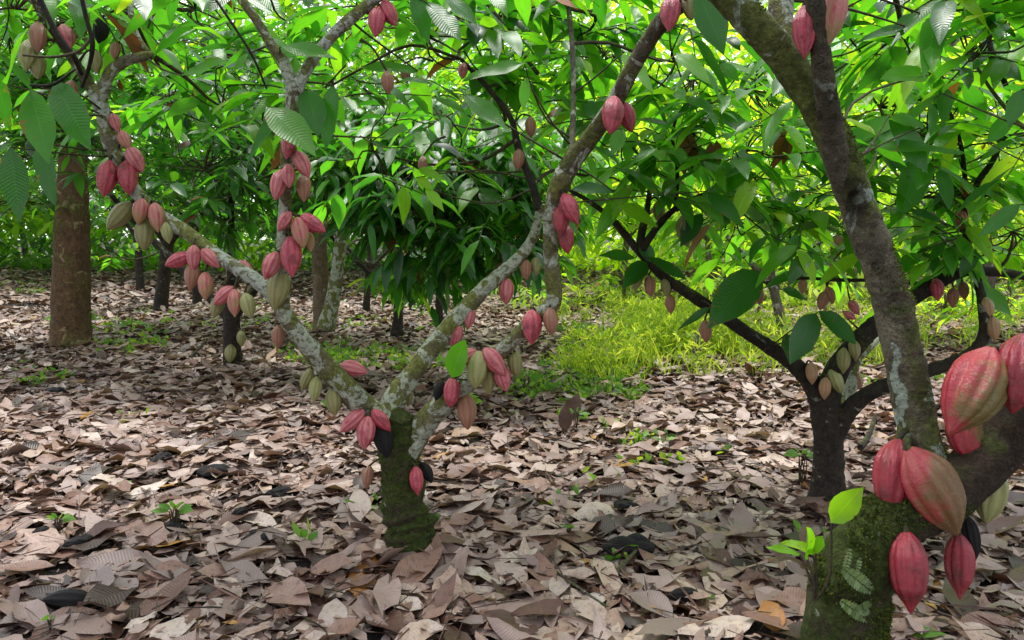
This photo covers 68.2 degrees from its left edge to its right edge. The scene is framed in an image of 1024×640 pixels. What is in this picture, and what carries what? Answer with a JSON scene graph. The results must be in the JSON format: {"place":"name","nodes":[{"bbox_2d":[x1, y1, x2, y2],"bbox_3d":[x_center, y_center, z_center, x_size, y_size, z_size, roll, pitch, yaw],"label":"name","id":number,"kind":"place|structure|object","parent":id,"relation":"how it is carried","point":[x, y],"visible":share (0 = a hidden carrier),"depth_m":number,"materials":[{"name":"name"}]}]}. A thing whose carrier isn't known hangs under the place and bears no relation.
{"place":"outdoors","nodes":[
{"label":"outdoors","id":0,"kind":"place"},
{"bbox_2d":[0,240,1023,639],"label":"ground","id":1,"kind":"structure","parent":0,"point":[752,630],"depth_m":3.61,"materials":[{"name":"brown plant"}]},
{"bbox_2d":[0,60,94,262],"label":"cacao tree","id":2,"kind":"object","parent":1,"relation":"on","point":[14,218],"visible":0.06,"depth_m":19.79,"materials":[{"name":"green plant"}]},
{"bbox_2d":[42,589,92,608],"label":"fallen pod","id":3,"kind":"object","parent":1,"relation":"on","point":[59,599],"visible":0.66,"depth_m":2.50,"materials":[{"name":"black plant"}]},
{"bbox_2d":[0,0,254,310],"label":"cacao tree","id":4,"kind":"object","parent":1,"relation":"on","point":[19,139],"visible":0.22,"depth_m":7.07,"materials":[{"name":"green plant"}]},
{"bbox_2d":[48,0,218,347],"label":"shade tree","id":5,"kind":"object","parent":1,"relation":"on","point":[70,323],"visible":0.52,"depth_m":8.39,"materials":[{"name":"brown plant"}]},
{"bbox_2d":[0,79,277,290],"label":"cacao tree","id":6,"kind":"object","parent":1,"relation":"on","point":[44,203],"visible":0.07,"depth_m":11.43,"materials":[{"name":"green plant"}]},
{"bbox_2d":[150,500,192,522],"bbox_3d":[-1.414,0.823,3.154,0.198,0.167,0.059,0,6,0],"label":"seedling","id":7,"kind":"object","parent":1,"relation":"on","point":[165,508],"visible":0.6,"depth_m":3.17,"materials":[{"name":"green plant"}]},
{"bbox_2d":[13,0,357,365],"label":"cacao tree","id":8,"kind":"object","parent":1,"relation":"on","point":[240,185],"visible":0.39,"depth_m":6.00,"materials":[{"name":"green plant"}]},
{"bbox_2d":[193,464,231,480],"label":"fallen pod","id":9,"kind":"object","parent":1,"relation":"on","point":[199,472],"visible":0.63,"depth_m":3.75,"materials":[{"name":"black plant"}]},
{"bbox_2d":[141,10,342,304],"bbox_3d":[-4.274,-2.154,11.537,2.616,4.225,5.083,-4,7,-29],"label":"cacao tree","id":10,"kind":"object","parent":1,"relation":"on","point":[196,297],"visible":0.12,"depth_m":10.45,"materials":[{"name":"green plant"}]},
{"bbox_2d":[225,0,431,333],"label":"cacao tree","id":11,"kind":"object","parent":1,"relation":"on","point":[326,290],"visible":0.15,"depth_m":9.25,"materials":[{"name":"green plant"}]},
{"bbox_2d":[223,31,462,272],"bbox_3d":[-3.171,-3.705,18.422,6.282,5.831,6.682,0,6,0],"label":"cacao tree","id":12,"kind":"object","parent":1,"relation":"on","point":[391,43],"visible":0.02,"depth_m":16.41,"materials":[{"name":"green plant"}]},
{"bbox_2d":[0,0,774,560],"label":"cacao tree","id":13,"kind":"object","parent":1,"relation":"on","point":[298,114],"visible":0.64,"depth_m":2.84,"materials":[{"name":"green plant"}]},
{"bbox_2d":[18,24,44,70],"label":"cacao pod","id":14,"kind":"object","parent":13,"relation":"attached to","point":[26,47],"visible":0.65,"depth_m":2.59,"materials":[{"name":"green plant"}]},
{"bbox_2d":[28,17,47,52],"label":"cacao pod","id":15,"kind":"object","parent":13,"relation":"attached to","point":[37,35],"visible":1,"depth_m":2.56,"materials":[{"name":"pink plant"}]},
{"bbox_2d":[30,38,54,78],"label":"cacao pod","id":16,"kind":"object","parent":13,"relation":"attached to","point":[38,68],"visible":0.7,"depth_m":2.62,"materials":[{"name":"green plant"}]},
{"bbox_2d":[56,23,75,47],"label":"cacao pod","id":17,"kind":"object","parent":13,"relation":"attached to","point":[67,33],"visible":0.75,"depth_m":2.62,"materials":[{"name":"pink plant"}]},
{"bbox_2d":[96,154,117,196],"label":"cacao pod","id":18,"kind":"object","parent":13,"relation":"attached to","point":[106,178],"visible":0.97,"depth_m":2.67,"materials":[{"name":"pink plant"}]},
{"bbox_2d":[93,10,127,43],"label":"cacao pod","id":19,"kind":"object","parent":13,"relation":"attached to","point":[101,30],"visible":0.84,"depth_m":2.78,"materials":[{"name":"black plant"}]},
{"bbox_2d":[106,199,133,229],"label":"cacao pod","id":20,"kind":"object","parent":13,"relation":"attached to","point":[120,214],"visible":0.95,"depth_m":2.72,"materials":[{"name":"green plant"}]},
{"bbox_2d":[117,156,138,194],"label":"cacao pod","id":21,"kind":"object","parent":13,"relation":"attached to","point":[128,175],"visible":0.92,"depth_m":2.67,"materials":[{"name":"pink plant"}]},
{"bbox_2d":[117,144,144,172],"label":"cacao pod","id":22,"kind":"object","parent":13,"relation":"attached to","point":[134,157],"visible":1,"depth_m":2.69,"materials":[{"name":"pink plant"}]},
{"bbox_2d":[132,195,149,224],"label":"cacao pod","id":23,"kind":"object","parent":13,"relation":"attached to","point":[140,207],"visible":0.98,"depth_m":2.69,"materials":[{"name":"pink plant"}]},
{"bbox_2d":[134,219,154,250],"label":"cacao pod","id":24,"kind":"object","parent":13,"relation":"attached to","point":[144,233],"visible":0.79,"depth_m":2.71,"materials":[{"name":"green plant"}]},
{"bbox_2d":[148,199,164,231],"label":"cacao pod","id":25,"kind":"object","parent":13,"relation":"attached to","point":[156,215],"visible":1,"depth_m":2.68,"materials":[{"name":"pink plant"}]},
{"bbox_2d":[165,251,187,267],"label":"cacao pod","id":26,"kind":"object","parent":13,"relation":"attached to","point":[176,260],"visible":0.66,"depth_m":2.65,"materials":[{"name":"pink plant"}]},
{"bbox_2d":[184,265,199,290],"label":"cacao pod","id":27,"kind":"object","parent":13,"relation":"attached to","point":[191,276],"visible":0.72,"depth_m":2.64,"materials":[{"name":"pink plant"}]},
{"bbox_2d":[186,237,200,269],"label":"cacao pod","id":28,"kind":"object","parent":13,"relation":"attached to","point":[193,258],"visible":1,"depth_m":2.63,"materials":[{"name":"pink plant"}]},
{"bbox_2d":[197,264,213,299],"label":"cacao pod","id":29,"kind":"object","parent":13,"relation":"attached to","point":[205,283],"visible":0.95,"depth_m":2.62,"materials":[{"name":"pink plant"}]},
{"bbox_2d":[199,245,219,267],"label":"cacao pod","id":30,"kind":"object","parent":13,"relation":"attached to","point":[208,256],"visible":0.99,"depth_m":2.64,"materials":[{"name":"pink plant"}]},
{"bbox_2d":[227,275,240,316],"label":"cacao pod","id":31,"kind":"object","parent":13,"relation":"attached to","point":[233,299],"visible":0.98,"depth_m":2.57,"materials":[{"name":"pink plant"}]},
{"bbox_2d":[239,282,255,317],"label":"cacao pod","id":32,"kind":"object","parent":13,"relation":"attached to","point":[247,302],"visible":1,"depth_m":2.57,"materials":[{"name":"green plant"}]},
{"bbox_2d":[262,250,281,279],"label":"cacao pod","id":33,"kind":"object","parent":13,"relation":"attached to","point":[271,264],"visible":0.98,"depth_m":2.43,"materials":[{"name":"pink plant"}]},
{"bbox_2d":[267,272,289,310],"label":"cacao pod","id":34,"kind":"object","parent":13,"relation":"attached to","point":[278,286],"visible":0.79,"depth_m":2.49,"materials":[{"name":"green plant"}]},
{"bbox_2d":[270,167,286,199],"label":"cacao pod","id":35,"kind":"object","parent":13,"relation":"attached to","point":[278,186],"visible":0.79,"depth_m":2.33,"materials":[{"name":"pink plant"}]},
{"bbox_2d":[281,159,295,187],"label":"cacao pod","id":36,"kind":"object","parent":13,"relation":"attached to","point":[288,173],"visible":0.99,"depth_m":2.32,"materials":[{"name":"pink plant"}]},
{"bbox_2d":[280,230,301,277],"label":"cacao pod","id":37,"kind":"object","parent":13,"relation":"attached to","point":[291,254],"visible":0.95,"depth_m":2.39,"materials":[{"name":"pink plant"}]},
{"bbox_2d":[291,211,308,247],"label":"cacao pod","id":38,"kind":"object","parent":13,"relation":"attached to","point":[300,230],"visible":0.97,"depth_m":2.38,"materials":[{"name":"pink plant"}]},
{"bbox_2d":[292,149,310,177],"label":"cacao pod","id":39,"kind":"object","parent":13,"relation":"attached to","point":[301,162],"visible":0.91,"depth_m":2.32,"materials":[{"name":"pink plant"}]},
{"bbox_2d":[295,168,310,201],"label":"cacao pod","id":40,"kind":"object","parent":13,"relation":"attached to","point":[303,184],"visible":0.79,"depth_m":2.36,"materials":[{"name":"brown plant"}]},
{"bbox_2d":[295,213,324,232],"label":"cacao pod","id":41,"kind":"object","parent":13,"relation":"attached to","point":[314,223],"visible":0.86,"depth_m":2.39,"materials":[{"name":"pink plant"}]},
{"bbox_2d":[308,374,321,402],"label":"cacao pod","id":42,"kind":"object","parent":13,"relation":"attached to","point":[315,387],"visible":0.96,"depth_m":2.70,"materials":[{"name":"green plant"}]},
{"bbox_2d":[325,388,341,415],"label":"cacao pod","id":43,"kind":"object","parent":13,"relation":"attached to","point":[333,400],"visible":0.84,"depth_m":2.72,"materials":[{"name":"green plant"}]},
{"bbox_2d":[339,360,367,376],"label":"cacao pod","id":44,"kind":"object","parent":13,"relation":"attached to","point":[353,368],"visible":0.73,"depth_m":2.76,"materials":[{"name":"pink plant"}]},
{"bbox_2d":[340,407,367,432],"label":"cacao pod","id":45,"kind":"object","parent":13,"relation":"attached to","point":[352,420],"visible":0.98,"depth_m":2.72,"materials":[{"name":"red plant"}]},
{"bbox_2d":[356,409,375,449],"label":"cacao pod","id":46,"kind":"object","parent":13,"relation":"attached to","point":[365,430],"visible":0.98,"depth_m":2.71,"materials":[{"name":"red plant"}]},
{"bbox_2d":[368,1,384,37],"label":"cacao pod","id":47,"kind":"object","parent":13,"relation":"attached to","point":[376,19],"visible":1,"depth_m":2.26,"materials":[{"name":"pink plant"}]},
{"bbox_2d":[360,38,393,93],"bbox_3d":[-0.415,-0.780,2.323,0.102,0.167,0.039,-1,7,-12],"label":"cacao pod","id":48,"kind":"object","parent":13,"relation":"attached to","point":[387,79],"visible":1,"depth_m":2.32,"materials":[{"name":"pink plant"}]},
{"bbox_2d":[369,407,390,430],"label":"cacao pod","id":49,"kind":"object","parent":13,"relation":"attached to","point":[380,419],"visible":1,"depth_m":2.73,"materials":[{"name":"red plant"}]},
{"bbox_2d":[373,425,392,457],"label":"cacao pod","id":50,"kind":"object","parent":13,"relation":"attached to","point":[383,440],"visible":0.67,"depth_m":2.75,"materials":[{"name":"black plant"}]},
{"bbox_2d":[380,0,397,25],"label":"cacao pod","id":51,"kind":"object","parent":13,"relation":"attached to","point":[388,8],"visible":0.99,"depth_m":2.27,"materials":[{"name":"pink plant"}]},
{"bbox_2d":[409,461,423,495],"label":"cacao pod","id":52,"kind":"object","parent":13,"relation":"attached to","point":[416,479],"visible":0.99,"depth_m":2.77,"materials":[{"name":"red plant"}]},
{"bbox_2d":[443,377,459,407],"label":"cacao pod","id":53,"kind":"object","parent":13,"relation":"attached to","point":[451,391],"visible":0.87,"depth_m":2.69,"materials":[{"name":"pink plant"}]},
{"bbox_2d":[457,394,476,429],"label":"cacao pod","id":54,"kind":"object","parent":13,"relation":"attached to","point":[466,409],"visible":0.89,"depth_m":2.74,"materials":[{"name":"brown plant"}]},
{"bbox_2d":[466,348,487,388],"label":"cacao pod","id":55,"kind":"object","parent":13,"relation":"attached to","point":[476,368],"visible":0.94,"depth_m":2.62,"materials":[{"name":"green plant"}]},
{"bbox_2d":[482,347,504,375],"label":"cacao pod","id":56,"kind":"object","parent":13,"relation":"attached to","point":[493,359],"visible":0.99,"depth_m":2.62,"materials":[{"name":"pink plant"}]},
{"bbox_2d":[499,278,513,304],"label":"cacao pod","id":57,"kind":"object","parent":13,"relation":"attached to","point":[506,289],"visible":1,"depth_m":3.06,"materials":[{"name":"pink plant"}]},
{"bbox_2d":[508,349,522,378],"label":"cacao pod","id":58,"kind":"object","parent":13,"relation":"attached to","point":[515,363],"visible":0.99,"depth_m":2.67,"materials":[{"name":"green plant"}]},
{"bbox_2d":[522,307,541,344],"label":"cacao pod","id":59,"kind":"object","parent":13,"relation":"attached to","point":[532,324],"visible":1,"depth_m":2.54,"materials":[{"name":"red plant"}]},
{"bbox_2d":[543,305,557,335],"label":"cacao pod","id":60,"kind":"object","parent":13,"relation":"attached to","point":[550,318],"visible":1,"depth_m":2.53,"materials":[{"name":"brown plant"}]},
{"bbox_2d":[553,201,568,235],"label":"cacao pod","id":61,"kind":"object","parent":13,"relation":"attached to","point":[560,221],"visible":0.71,"depth_m":2.44,"materials":[{"name":"red plant"}]},
{"bbox_2d":[558,225,573,253],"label":"cacao pod","id":62,"kind":"object","parent":13,"relation":"attached to","point":[566,240],"visible":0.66,"depth_m":2.47,"materials":[{"name":"red plant"}]},
{"bbox_2d":[559,191,579,223],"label":"cacao pod","id":63,"kind":"object","parent":13,"relation":"attached to","point":[569,206],"visible":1,"depth_m":2.42,"materials":[{"name":"red plant"}]},
{"bbox_2d":[602,93,623,134],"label":"cacao pod","id":64,"kind":"object","parent":13,"relation":"attached to","point":[612,112],"visible":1,"depth_m":2.28,"materials":[{"name":"red plant"}]},
{"bbox_2d":[621,102,635,132],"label":"cacao pod","id":65,"kind":"object","parent":13,"relation":"attached to","point":[628,123],"visible":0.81,"depth_m":2.33,"materials":[{"name":"red plant"}]},
{"bbox_2d":[660,0,680,31],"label":"cacao pod","id":66,"kind":"object","parent":13,"relation":"attached to","point":[670,10],"visible":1,"depth_m":2.12,"materials":[{"name":"red plant"}]},
{"bbox_2d":[169,0,665,311],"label":"cacao tree","id":67,"kind":"object","parent":1,"relation":"on","point":[544,70],"visible":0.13,"depth_m":9.39,"materials":[{"name":"green plant"}]},
{"bbox_2d":[263,79,636,335],"bbox_3d":[-0.781,-0.851,7.518,3.225,2.492,5.375,-1,6,-7],"label":"cacao tree","id":68,"kind":"object","parent":1,"relation":"on","point":[452,244],"visible":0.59,"depth_m":5.55,"materials":[{"name":"green plant"}]},
{"bbox_2d":[391,81,579,326],"bbox_3d":[-0.640,-1.230,8.888,2.640,2.930,3.447,-1,6,-11],"label":"cacao tree","id":69,"kind":"object","parent":1,"relation":"on","point":[438,308],"visible":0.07,"depth_m":8.21,"materials":[{"name":"green plant"}]},
{"bbox_2d":[0,269,1009,561],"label":"ground weeds","id":70,"kind":"object","parent":1,"relation":"on","point":[582,387],"visible":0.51,"depth_m":6.37,"materials":[{"name":"green plant"}]},
{"bbox_2d":[0,0,1023,271],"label":"foliage","id":71,"kind":"object","parent":1,"relation":"on","point":[40,242],"visible":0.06,"depth_m":25.21,"materials":[{"name":"green plant"}]},
{"bbox_2d":[495,273,581,309],"bbox_3d":[0.352,-0.454,11.983,1.441,0.975,1.742,3,7,24],"label":"shrub","id":72,"kind":"object","parent":1,"relation":"on","point":[542,293],"visible":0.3,"depth_m":11.90,"materials":[{"name":"green plant"}]},
{"bbox_2d":[447,78,717,292],"bbox_3d":[1.453,-2.637,13.916,5.857,4.646,3.437,0,6,0],"label":"cacao tree","id":73,"kind":"object","parent":1,"relation":"on","point":[625,220],"visible":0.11,"depth_m":14.02,"materials":[{"name":"green plant"}]},
{"bbox_2d":[578,261,660,306],"bbox_3d":[1.937,-0.536,13.456,1.858,1.003,1.706,0,6,0],"label":"shrub","id":74,"kind":"object","parent":1,"relation":"on","point":[607,279],"visible":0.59,"depth_m":13.31,"materials":[{"name":"green plant"}]},
{"bbox_2d":[601,533,654,560],"bbox_3d":[0.446,0.878,2.917,0.206,0.102,0.118,-2,36,6],"label":"fallen pod","id":75,"kind":"object","parent":1,"relation":"on","point":[642,542],"visible":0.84,"depth_m":2.89,"materials":[{"name":"black plant"}]},
{"bbox_2d":[667,587,697,602],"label":"fallen pod","id":76,"kind":"object","parent":1,"relation":"on","point":[678,593],"visible":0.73,"depth_m":2.49,"materials":[{"name":"black plant"}]},
{"bbox_2d":[654,265,739,301],"bbox_3d":[3.293,-0.480,13.098,1.920,1.034,2.053,0,6,0],"label":"shrub","id":77,"kind":"object","parent":1,"relation":"on","point":[699,285],"visible":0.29,"depth_m":12.91,"materials":[{"name":"green plant"}]},
{"bbox_2d":[524,72,895,344],"bbox_3d":[2.087,-1.206,8.534,4.208,2.981,2.884,3,7,24],"label":"cacao tree","id":78,"kind":"object","parent":1,"relation":"on","point":[778,309],"visible":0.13,"depth_m":7.90,"materials":[{"name":"green plant"}]},
{"bbox_2d":[629,44,849,275],"bbox_3d":[4.304,-2.912,14.703,5.149,5.031,3.037,0,6,0],"label":"cacao tree","id":79,"kind":"object","parent":1,"relation":"on","point":[708,253],"visible":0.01,"depth_m":14.91,"materials":[{"name":"green plant"}]},
{"bbox_2d":[479,0,1023,501],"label":"cacao tree","id":80,"kind":"object","parent":1,"relation":"on","point":[951,256],"visible":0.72,"depth_m":3.27,"materials":[{"name":"green plant"}]},
{"bbox_2d":[826,368,843,392],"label":"cacao pod","id":81,"kind":"object","parent":80,"relation":"attached to","point":[836,380],"visible":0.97,"depth_m":3.44,"materials":[{"name":"green plant"}]},
{"bbox_2d":[836,346,850,373],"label":"cacao pod","id":82,"kind":"object","parent":80,"relation":"attached to","point":[843,358],"visible":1,"depth_m":3.42,"materials":[{"name":"green plant"}]},
{"bbox_2d":[987,315,1000,340],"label":"cacao pod","id":83,"kind":"object","parent":80,"relation":"attached to","point":[993,328],"visible":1,"depth_m":3.24,"materials":[{"name":"beige plant"}]},
{"bbox_2d":[522,272,1023,380],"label":"tall grass","id":84,"kind":"structure","parent":1,"relation":"on","point":[649,330],"depth_m":7.26,"materials":[{"name":"green plant"}]},
{"bbox_2d":[783,448,812,485],"bbox_3d":[1.452,0.755,3.800,0.177,0.247,0.064,-1,6,-8],"label":"seedling","id":85,"kind":"object","parent":1,"relation":"on","point":[791,453],"visible":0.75,"depth_m":3.81,"materials":[{"name":"green plant"}]},
{"bbox_2d":[733,265,862,308],"bbox_3d":[4.660,-0.633,12.434,2.156,1.109,1.819,3,7,22],"label":"shrub","id":86,"kind":"object","parent":1,"relation":"on","point":[815,291],"visible":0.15,"depth_m":12.41,"materials":[{"name":"green plant"}]},
{"bbox_2d":[687,0,1023,639],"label":"cacao tree","id":87,"kind":"object","parent":1,"relation":"on","point":[854,601],"visible":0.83,"depth_m":1.65,"materials":[{"name":"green plant"}]},
{"bbox_2d":[792,2,814,58],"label":"cacao pod","id":88,"kind":"object","parent":87,"relation":"attached to","point":[803,33],"visible":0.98,"depth_m":1.46,"materials":[{"name":"red plant"}]},
{"bbox_2d":[766,487,863,601],"bbox_3d":[0.642,0.485,1.622,0.192,0.276,0.058,0,6,0],"label":"sapling","id":89,"kind":"object","parent":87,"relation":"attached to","point":[844,506],"visible":1,"depth_m":1.63,"materials":[{"name":"green plant"}]},
{"bbox_2d":[825,0,848,44],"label":"cacao pod","id":90,"kind":"object","parent":87,"relation":"attached to","point":[836,13],"visible":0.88,"depth_m":1.44,"materials":[{"name":"pink plant"}]},
{"bbox_2d":[872,427,908,502],"bbox_3d":[0.850,0.336,1.674,0.096,0.204,0.090,10,-7,-4],"label":"cacao pod","id":91,"kind":"object","parent":87,"relation":"attached to","point":[886,482],"visible":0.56,"depth_m":1.65,"materials":[{"name":"red plant"}]},
{"bbox_2d":[889,522,928,613],"bbox_3d":[0.839,0.522,1.601,0.081,0.196,0.081,-3,-7,21],"label":"cacao pod","id":92,"kind":"object","parent":87,"relation":"attached to","point":[908,569],"visible":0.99,"depth_m":1.57,"materials":[{"name":"red plant"}]},
{"bbox_2d":[899,436,966,535],"bbox_3d":[0.900,0.361,1.633,0.120,0.198,0.135,-4,8,-34],"label":"cacao pod","id":93,"kind":"object","parent":87,"relation":"attached to","point":[933,486],"visible":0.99,"depth_m":1.60,"materials":[{"name":"red plant"}]},
{"bbox_2d":[943,532,975,599],"bbox_3d":[0.996,0.533,1.684,0.063,0.174,0.063,2,-7,11],"label":"cacao pod","id":94,"kind":"object","parent":87,"relation":"attached to","point":[959,559],"visible":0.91,"depth_m":1.67,"materials":[{"name":"red plant"}]},
{"bbox_2d":[936,404,983,453],"bbox_3d":[1.000,0.253,1.698,0.077,0.131,0.111,-6,9,-42],"label":"cacao pod","id":95,"kind":"object","parent":87,"relation":"attached to","point":[966,441],"visible":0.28,"depth_m":1.66,"materials":[{"name":"red plant"}]},
{"bbox_2d":[961,516,980,558],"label":"cacao pod","id":96,"kind":"object","parent":87,"relation":"attached to","point":[970,531],"visible":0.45,"depth_m":1.69,"materials":[{"name":"black plant"}]},
{"bbox_2d":[940,344,1008,434],"bbox_3d":[0.984,0.141,1.590,0.207,0.183,0.119,-6,9,-43],"label":"cacao pod","id":97,"kind":"object","parent":87,"relation":"attached to","point":[973,388],"visible":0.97,"depth_m":1.53,"materials":[{"name":"red plant"}]},
{"bbox_2d":[976,481,1008,523],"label":"cacao pod","id":98,"kind":"object","parent":87,"relation":"attached to","point":[990,508],"visible":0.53,"depth_m":1.66,"materials":[{"name":"green plant"}]},
{"bbox_2d":[998,331,1023,413],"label":"cacao pod","id":99,"kind":"object","parent":87,"relation":"attached to","point":[1011,351],"visible":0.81,"depth_m":1.52,"materials":[{"name":"red plant"}]},
{"bbox_2d":[766,12,1023,289],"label":"cacao tree","id":100,"kind":"object","parent":1,"relation":"on","point":[882,194],"visible":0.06,"depth_m":14.73,"materials":[{"name":"green plant"}]},
{"bbox_2d":[774,27,1023,344],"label":"cacao tree","id":101,"kind":"object","parent":1,"relation":"on","point":[990,280],"visible":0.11,"depth_m":8.44,"materials":[{"name":"green plant"}]},
{"bbox_2d":[916,280,1011,322],"bbox_3d":[5.938,-0.210,10.487,1.705,1.095,1.849,-5,8,-35],"label":"shrub","id":102,"kind":"object","parent":1,"relation":"on","point":[962,302],"visible":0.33,"depth_m":10.53,"materials":[{"name":"green plant"}]},
{"bbox_2d":[948,277,1023,317],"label":"shrub","id":103,"kind":"object","parent":1,"relation":"on","point":[1016,304],"visible":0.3,"depth_m":10.95,"materials":[{"name":"green plant"}]},
{"bbox_2d":[0,0,1023,239],"label":"sky","id":104,"kind":"structure","parent":0,"point":[668,52],"materials":[{"name":"white"}]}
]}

